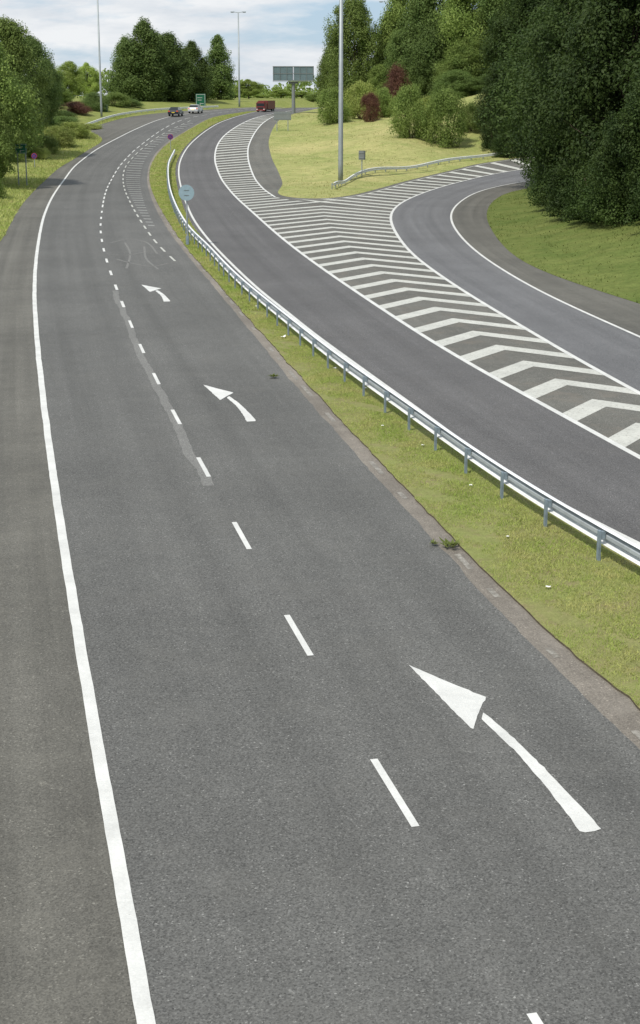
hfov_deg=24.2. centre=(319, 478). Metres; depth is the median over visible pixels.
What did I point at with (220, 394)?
road arrow marking
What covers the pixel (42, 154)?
bush
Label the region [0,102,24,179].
tree
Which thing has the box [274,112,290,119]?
road sign
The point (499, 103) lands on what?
tree
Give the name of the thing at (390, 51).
tree
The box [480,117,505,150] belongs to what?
bush
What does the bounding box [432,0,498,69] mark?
tree
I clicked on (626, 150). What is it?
tree
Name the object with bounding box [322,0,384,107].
tree
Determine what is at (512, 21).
tree
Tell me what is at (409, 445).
grass
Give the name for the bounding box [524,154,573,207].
bush
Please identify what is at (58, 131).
bush
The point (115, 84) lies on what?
tree
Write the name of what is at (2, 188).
bush
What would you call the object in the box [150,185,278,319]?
grass
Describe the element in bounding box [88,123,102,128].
bush
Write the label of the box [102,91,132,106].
bush
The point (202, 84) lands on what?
tree
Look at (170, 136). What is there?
road sign
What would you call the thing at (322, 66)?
tree
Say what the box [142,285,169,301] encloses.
road arrow marking
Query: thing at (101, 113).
street lamp
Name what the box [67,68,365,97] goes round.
woodland
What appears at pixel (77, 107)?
bush
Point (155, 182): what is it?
grass
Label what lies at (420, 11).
tree
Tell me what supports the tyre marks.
on the road at (286, 863)
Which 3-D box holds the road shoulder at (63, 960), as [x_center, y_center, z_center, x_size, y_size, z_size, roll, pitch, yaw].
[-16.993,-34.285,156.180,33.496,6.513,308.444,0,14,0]
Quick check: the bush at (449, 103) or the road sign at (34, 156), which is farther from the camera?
the bush at (449, 103)
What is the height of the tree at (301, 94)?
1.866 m
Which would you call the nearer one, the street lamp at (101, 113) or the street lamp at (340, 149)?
the street lamp at (340, 149)
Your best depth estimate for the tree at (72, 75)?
278.91 m
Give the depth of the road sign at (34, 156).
170.20 m
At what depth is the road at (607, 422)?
76.27 m
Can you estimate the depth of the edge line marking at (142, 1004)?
20.64 m
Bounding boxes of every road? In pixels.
[36,107,639,1023]
[175,108,639,541]
[216,108,639,454]
[392,170,639,390]
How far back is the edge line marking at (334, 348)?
58.72 m
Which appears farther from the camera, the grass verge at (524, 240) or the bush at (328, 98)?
the bush at (328, 98)
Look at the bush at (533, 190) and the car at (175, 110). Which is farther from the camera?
the car at (175, 110)
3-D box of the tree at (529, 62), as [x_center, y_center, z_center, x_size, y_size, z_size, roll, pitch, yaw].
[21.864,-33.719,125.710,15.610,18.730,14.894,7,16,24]
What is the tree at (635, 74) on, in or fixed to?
on the grass verge at (524, 240)
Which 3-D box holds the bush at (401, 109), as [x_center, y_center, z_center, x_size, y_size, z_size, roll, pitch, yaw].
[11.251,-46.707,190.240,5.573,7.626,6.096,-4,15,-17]
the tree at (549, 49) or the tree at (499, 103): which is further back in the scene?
the tree at (499, 103)
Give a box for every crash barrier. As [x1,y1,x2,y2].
[89,105,217,123]
[167,149,639,565]
[332,152,501,187]
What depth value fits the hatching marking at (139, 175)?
159.90 m
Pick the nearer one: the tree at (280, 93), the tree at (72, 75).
the tree at (72, 75)
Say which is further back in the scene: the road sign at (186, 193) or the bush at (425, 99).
the bush at (425, 99)
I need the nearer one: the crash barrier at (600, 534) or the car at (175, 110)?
the crash barrier at (600, 534)
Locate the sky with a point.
(272, 33)
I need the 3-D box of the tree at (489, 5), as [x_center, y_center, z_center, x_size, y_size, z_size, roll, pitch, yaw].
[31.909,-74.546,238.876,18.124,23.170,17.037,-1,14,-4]
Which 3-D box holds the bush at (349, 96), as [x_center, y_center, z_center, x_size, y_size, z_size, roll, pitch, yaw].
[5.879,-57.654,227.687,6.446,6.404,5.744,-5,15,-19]
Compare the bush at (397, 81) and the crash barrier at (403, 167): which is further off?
the bush at (397, 81)
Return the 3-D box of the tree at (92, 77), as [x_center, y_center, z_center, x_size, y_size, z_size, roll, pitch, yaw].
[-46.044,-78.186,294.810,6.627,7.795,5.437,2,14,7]
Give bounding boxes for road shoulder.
[0,107,255,1023]
[452,182,639,335]
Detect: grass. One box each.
[149,111,253,185]
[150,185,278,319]
[252,318,639,704]
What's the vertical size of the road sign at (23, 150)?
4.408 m
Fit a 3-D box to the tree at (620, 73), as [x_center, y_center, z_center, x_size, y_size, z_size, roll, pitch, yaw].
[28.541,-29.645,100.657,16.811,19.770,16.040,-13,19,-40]
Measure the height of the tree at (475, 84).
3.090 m
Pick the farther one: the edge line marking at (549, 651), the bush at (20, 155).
the bush at (20, 155)
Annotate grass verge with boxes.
[0,100,250,240]
[269,94,525,197]
[487,188,639,302]
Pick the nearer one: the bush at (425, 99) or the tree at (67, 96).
the bush at (425, 99)
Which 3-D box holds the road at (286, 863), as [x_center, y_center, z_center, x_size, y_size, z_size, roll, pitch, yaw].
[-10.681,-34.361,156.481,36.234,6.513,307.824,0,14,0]
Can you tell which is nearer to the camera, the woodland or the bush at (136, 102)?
the bush at (136, 102)
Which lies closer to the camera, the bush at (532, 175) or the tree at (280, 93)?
the bush at (532, 175)
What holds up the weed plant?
on the road edge
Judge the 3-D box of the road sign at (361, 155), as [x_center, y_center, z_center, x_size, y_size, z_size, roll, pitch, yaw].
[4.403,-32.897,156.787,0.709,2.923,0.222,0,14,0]
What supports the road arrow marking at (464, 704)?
on the road at (286, 863)
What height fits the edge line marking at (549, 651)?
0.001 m
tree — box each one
[0,14,53,154]
[0,37,49,167]
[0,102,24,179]
[22,33,64,131]
[47,58,64,102]
[50,83,74,104]
[55,61,85,101]
[75,62,103,95]
[99,36,143,100]
[116,16,174,101]
[154,31,201,101]
[179,39,215,101]
[204,34,237,99]
[234,79,264,98]
[251,94,273,97]
[267,89,291,97]
[289,91,314,97]
[304,93,322,103]
[314,46,336,104]
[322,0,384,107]
[363,64,391,91]
[376,10,398,61]
[378,0,426,106]
[378,26,417,106]
[392,0,476,94]
[394,19,456,101]
[428,69,478,100]
[430,35,490,94]
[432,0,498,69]
[466,73,487,92]
[468,0,525,65]
[471,61,516,137]
[473,3,553,167]
[477,0,556,96]
[500,0,592,177]
[500,52,529,153]
[511,0,639,182]
[522,0,639,192]
[580,75,639,217]
[608,30,638,111]
[619,48,639,150]
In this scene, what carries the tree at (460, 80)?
on the grass verge at (402, 152)
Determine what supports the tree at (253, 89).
on the ground at (300, 102)
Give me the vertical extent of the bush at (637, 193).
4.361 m
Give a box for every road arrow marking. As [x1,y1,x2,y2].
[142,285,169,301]
[204,385,255,421]
[409,665,600,831]
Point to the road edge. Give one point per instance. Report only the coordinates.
(619, 711)
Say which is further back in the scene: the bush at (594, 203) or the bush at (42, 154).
the bush at (42, 154)
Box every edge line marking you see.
[32,108,242,1023]
[161,215,639,739]
[178,108,639,545]
[214,108,639,458]
[247,116,274,196]
[295,159,514,198]
[390,168,639,394]
[450,181,639,336]
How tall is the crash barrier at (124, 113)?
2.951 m
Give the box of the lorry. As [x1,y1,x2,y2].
[256,100,274,111]
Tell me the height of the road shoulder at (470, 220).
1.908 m
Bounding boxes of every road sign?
[15,144,27,184]
[31,153,36,166]
[168,134,172,149]
[179,185,193,244]
[196,94,205,105]
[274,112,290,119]
[359,151,364,175]
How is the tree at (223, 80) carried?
on the ground at (300, 102)
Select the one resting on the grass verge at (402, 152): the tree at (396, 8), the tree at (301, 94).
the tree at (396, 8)
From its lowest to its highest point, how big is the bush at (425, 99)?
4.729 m
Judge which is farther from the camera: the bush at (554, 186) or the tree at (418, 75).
the tree at (418, 75)
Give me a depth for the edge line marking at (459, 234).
74.95 m
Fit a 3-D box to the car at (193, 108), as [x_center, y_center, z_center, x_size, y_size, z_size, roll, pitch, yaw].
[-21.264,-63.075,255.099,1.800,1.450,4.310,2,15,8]
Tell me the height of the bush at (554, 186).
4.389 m
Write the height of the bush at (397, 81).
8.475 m
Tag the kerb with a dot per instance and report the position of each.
(443, 528)
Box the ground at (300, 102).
[14,96,639,303]
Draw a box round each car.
[168,107,183,115]
[188,105,202,112]
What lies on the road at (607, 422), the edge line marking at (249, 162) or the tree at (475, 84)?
the edge line marking at (249, 162)
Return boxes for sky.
[0,0,476,95]
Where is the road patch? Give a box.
[113,291,213,485]
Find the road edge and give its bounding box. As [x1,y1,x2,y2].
[147,119,639,748]
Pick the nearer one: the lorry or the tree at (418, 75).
the tree at (418, 75)
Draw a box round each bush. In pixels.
[0,178,7,197]
[12,140,28,159]
[24,147,51,158]
[35,134,61,152]
[42,125,79,146]
[47,115,79,126]
[53,110,78,117]
[59,100,94,113]
[60,121,94,137]
[77,91,108,110]
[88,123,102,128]
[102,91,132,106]
[118,98,144,106]
[316,87,351,122]
[343,80,379,118]
[359,90,382,121]
[372,86,394,117]
[380,61,410,109]
[386,83,430,138]
[412,95,441,128]
[419,83,468,146]
[455,100,486,131]
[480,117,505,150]
[488,130,521,157]
[520,150,551,182]
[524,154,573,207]
[524,156,548,192]
[536,157,593,217]
[556,161,614,222]
[566,161,639,226]
[620,167,639,225]
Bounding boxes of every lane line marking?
[100,110,542,1023]
[122,121,188,260]
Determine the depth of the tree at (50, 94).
202.13 m
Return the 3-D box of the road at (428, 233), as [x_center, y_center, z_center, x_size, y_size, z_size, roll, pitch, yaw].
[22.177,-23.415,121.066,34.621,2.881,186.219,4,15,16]
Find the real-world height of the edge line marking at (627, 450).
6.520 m
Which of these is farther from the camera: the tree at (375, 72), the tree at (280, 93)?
the tree at (280, 93)
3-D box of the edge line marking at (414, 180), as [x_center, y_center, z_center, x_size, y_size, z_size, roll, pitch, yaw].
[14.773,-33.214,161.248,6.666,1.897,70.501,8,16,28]
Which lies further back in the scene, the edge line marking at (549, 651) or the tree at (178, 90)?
the tree at (178, 90)
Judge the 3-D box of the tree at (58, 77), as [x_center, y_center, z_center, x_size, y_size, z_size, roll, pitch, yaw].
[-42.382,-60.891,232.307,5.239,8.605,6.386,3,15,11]
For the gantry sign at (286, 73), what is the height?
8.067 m
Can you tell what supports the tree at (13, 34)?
on the grass verge at (88, 117)
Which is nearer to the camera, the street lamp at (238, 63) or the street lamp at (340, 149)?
the street lamp at (340, 149)
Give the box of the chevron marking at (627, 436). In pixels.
[216,116,639,446]
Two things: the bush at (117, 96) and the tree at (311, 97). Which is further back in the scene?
the tree at (311, 97)
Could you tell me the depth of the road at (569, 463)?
49.35 m
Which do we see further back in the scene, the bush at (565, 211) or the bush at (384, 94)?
the bush at (384, 94)
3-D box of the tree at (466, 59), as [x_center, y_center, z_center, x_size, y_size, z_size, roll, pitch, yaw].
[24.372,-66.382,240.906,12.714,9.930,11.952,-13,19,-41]
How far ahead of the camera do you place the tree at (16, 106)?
144.83 m
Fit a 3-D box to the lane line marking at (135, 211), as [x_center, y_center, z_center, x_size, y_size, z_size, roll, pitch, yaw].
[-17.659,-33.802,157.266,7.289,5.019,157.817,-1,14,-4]
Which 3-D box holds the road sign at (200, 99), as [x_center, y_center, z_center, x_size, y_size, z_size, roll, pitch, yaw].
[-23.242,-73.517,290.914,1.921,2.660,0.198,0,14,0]
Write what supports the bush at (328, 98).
on the grass verge at (402, 152)
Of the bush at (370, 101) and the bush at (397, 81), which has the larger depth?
the bush at (397, 81)
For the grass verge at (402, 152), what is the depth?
182.12 m
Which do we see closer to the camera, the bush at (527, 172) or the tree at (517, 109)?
the bush at (527, 172)
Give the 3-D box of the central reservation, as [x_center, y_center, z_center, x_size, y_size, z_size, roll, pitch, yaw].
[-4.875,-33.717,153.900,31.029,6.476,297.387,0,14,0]
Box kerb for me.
[159,108,639,710]
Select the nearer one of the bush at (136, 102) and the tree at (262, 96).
the bush at (136, 102)
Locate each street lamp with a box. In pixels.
[97,0,102,116]
[231,12,245,106]
[338,0,342,180]
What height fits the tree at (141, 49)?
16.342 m
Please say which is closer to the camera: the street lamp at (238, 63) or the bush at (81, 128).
the bush at (81, 128)
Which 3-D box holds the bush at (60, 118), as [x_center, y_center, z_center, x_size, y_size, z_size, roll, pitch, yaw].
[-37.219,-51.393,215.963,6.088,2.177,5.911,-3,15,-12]
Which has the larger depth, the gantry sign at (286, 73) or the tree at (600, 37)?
the gantry sign at (286, 73)
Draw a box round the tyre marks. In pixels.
[110,239,167,268]
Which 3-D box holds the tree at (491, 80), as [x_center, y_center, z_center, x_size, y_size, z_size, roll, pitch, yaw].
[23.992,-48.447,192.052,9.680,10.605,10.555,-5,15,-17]
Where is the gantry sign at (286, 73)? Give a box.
[273,66,313,113]
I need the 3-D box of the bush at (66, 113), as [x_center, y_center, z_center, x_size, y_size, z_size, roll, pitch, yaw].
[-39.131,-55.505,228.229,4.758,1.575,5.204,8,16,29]
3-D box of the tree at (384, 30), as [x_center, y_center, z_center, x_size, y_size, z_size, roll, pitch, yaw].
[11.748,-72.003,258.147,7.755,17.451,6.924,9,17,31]
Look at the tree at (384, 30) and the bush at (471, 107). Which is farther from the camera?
the tree at (384, 30)
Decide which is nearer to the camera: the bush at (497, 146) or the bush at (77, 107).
the bush at (497, 146)
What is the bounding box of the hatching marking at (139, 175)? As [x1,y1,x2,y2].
[126,123,192,225]
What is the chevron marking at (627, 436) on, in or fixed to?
on the road at (607, 422)
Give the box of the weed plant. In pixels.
[439,537,458,547]
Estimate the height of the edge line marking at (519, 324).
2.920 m
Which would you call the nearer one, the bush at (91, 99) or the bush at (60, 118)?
the bush at (60, 118)
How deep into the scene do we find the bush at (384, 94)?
231.44 m
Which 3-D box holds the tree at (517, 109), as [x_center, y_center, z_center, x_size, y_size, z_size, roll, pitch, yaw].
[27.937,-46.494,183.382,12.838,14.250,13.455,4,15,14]
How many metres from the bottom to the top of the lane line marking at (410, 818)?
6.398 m
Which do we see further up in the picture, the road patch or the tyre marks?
the tyre marks
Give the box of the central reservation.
[149,108,639,707]
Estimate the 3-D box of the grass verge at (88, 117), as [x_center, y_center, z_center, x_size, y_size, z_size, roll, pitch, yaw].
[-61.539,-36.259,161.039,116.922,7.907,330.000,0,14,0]
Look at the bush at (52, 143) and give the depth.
184.99 m

